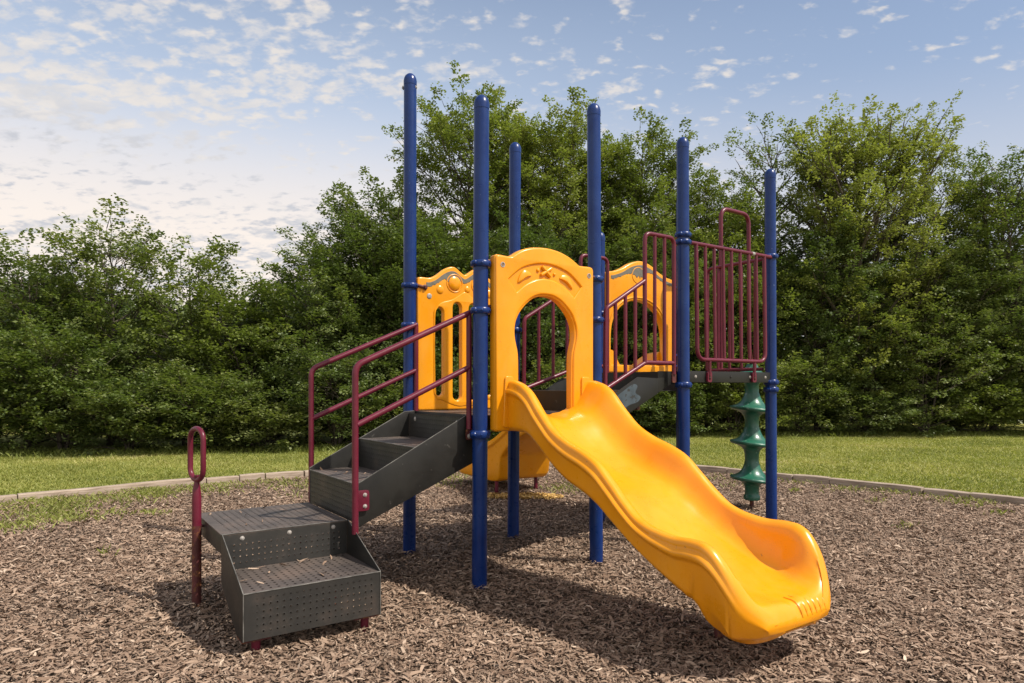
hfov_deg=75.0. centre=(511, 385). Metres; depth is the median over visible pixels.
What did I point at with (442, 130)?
tree
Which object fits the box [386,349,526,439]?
shrub
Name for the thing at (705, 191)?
tree
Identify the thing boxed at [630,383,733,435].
shrub
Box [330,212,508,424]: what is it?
tree
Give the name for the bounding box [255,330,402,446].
shrub
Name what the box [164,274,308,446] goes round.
tree
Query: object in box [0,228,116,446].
tree
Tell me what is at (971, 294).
tree
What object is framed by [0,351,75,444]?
shrub
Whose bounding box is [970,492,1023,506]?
border timber
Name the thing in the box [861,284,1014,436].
shrub
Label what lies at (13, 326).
tree
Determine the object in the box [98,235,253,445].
tree
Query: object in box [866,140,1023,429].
tree
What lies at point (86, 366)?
shrub
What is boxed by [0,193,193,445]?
tree
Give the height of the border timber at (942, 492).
0.123 m
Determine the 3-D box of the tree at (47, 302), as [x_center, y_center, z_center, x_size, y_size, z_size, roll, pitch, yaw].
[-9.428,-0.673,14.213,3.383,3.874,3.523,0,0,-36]
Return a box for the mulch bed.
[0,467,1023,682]
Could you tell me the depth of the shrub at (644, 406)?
14.98 m
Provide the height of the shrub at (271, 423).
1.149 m
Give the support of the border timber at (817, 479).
on the mulch bed
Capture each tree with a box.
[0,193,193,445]
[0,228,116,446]
[0,255,158,437]
[0,281,57,422]
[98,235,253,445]
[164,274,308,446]
[211,300,341,440]
[237,231,388,442]
[274,165,471,439]
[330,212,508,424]
[364,60,553,361]
[426,207,650,389]
[445,86,657,386]
[526,200,752,415]
[563,106,735,429]
[637,149,794,430]
[659,189,827,430]
[706,111,832,420]
[745,208,910,430]
[748,89,986,430]
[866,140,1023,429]
[875,221,1023,430]
[884,140,1023,430]
[987,181,1023,341]
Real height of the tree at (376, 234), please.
5.913 m
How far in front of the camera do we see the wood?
20.93 m
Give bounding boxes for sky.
[0,0,1023,333]
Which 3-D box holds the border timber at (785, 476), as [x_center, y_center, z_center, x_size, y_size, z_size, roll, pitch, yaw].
[3.213,1.169,8.641,0.100,0.120,0.876,0,0,-43]
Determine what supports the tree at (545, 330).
on the lawn at (103, 440)
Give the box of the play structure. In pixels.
[187,73,830,653]
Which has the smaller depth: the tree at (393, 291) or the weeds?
the weeds
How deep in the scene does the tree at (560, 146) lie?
16.36 m
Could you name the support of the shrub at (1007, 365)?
on the lawn at (103, 440)
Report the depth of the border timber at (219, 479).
8.15 m
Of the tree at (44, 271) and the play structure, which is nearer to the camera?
the play structure
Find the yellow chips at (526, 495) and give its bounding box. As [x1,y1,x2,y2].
[487,491,563,500]
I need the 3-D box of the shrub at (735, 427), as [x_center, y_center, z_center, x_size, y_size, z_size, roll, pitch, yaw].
[5.544,0.000,16.169,3.567,2.518,3.662,0,0,19]
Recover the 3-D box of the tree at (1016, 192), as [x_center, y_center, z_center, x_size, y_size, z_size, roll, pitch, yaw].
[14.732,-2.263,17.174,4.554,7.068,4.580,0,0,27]
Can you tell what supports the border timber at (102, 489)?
on the ground
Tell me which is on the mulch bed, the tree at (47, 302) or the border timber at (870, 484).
the border timber at (870, 484)
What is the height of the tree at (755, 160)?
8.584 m
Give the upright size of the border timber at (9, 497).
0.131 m
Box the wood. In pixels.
[0,222,1023,423]
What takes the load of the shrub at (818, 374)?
on the lawn at (103, 440)
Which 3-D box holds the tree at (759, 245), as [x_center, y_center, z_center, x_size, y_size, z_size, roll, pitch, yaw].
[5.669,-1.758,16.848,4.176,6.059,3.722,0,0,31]
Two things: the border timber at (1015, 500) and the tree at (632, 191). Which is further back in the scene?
the tree at (632, 191)
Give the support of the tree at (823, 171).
on the lawn at (103, 440)
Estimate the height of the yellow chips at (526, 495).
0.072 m
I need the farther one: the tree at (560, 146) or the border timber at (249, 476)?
the tree at (560, 146)
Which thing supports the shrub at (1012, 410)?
on the lawn at (103, 440)
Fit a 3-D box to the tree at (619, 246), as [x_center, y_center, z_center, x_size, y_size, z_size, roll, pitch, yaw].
[2.982,-1.419,16.303,5.475,5.368,5.001,0,0,5]
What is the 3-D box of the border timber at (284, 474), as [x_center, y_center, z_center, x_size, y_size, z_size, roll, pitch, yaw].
[-2.927,1.168,8.580,0.462,0.122,0.096,0,-2,-28]
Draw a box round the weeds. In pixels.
[0,472,1016,556]
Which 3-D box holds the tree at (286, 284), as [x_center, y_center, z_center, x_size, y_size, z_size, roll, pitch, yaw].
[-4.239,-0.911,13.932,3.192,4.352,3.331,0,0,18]
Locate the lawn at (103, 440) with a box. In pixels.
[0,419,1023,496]
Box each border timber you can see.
[0,494,16,501]
[17,477,205,499]
[206,475,238,483]
[239,473,264,481]
[265,471,303,479]
[696,465,728,473]
[727,468,793,480]
[793,474,830,484]
[829,478,923,494]
[924,488,970,498]
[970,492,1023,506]
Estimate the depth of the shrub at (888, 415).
15.67 m
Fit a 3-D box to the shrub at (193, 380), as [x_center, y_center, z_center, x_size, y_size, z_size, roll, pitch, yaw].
[-5.870,0.329,12.246,3.215,1.839,3.373,0,0,-17]
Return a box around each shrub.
[0,311,149,453]
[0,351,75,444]
[34,370,210,455]
[84,352,282,447]
[195,391,342,449]
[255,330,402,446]
[327,363,457,441]
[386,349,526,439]
[472,338,612,435]
[622,363,665,426]
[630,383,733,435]
[690,342,813,436]
[737,341,877,434]
[800,386,933,435]
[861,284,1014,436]
[927,378,1023,434]
[939,324,1023,425]
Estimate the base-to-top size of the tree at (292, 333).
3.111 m
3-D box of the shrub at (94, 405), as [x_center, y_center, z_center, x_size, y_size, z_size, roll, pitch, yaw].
[-6.751,0.484,11.805,2.845,1.535,2.767,0,0,-32]
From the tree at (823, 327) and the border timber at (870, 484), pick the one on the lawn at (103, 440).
the tree at (823, 327)
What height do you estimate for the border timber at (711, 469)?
0.130 m
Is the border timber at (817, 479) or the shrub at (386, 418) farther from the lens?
the shrub at (386, 418)
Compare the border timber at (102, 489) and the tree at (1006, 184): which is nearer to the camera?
the border timber at (102, 489)
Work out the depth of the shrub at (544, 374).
13.96 m

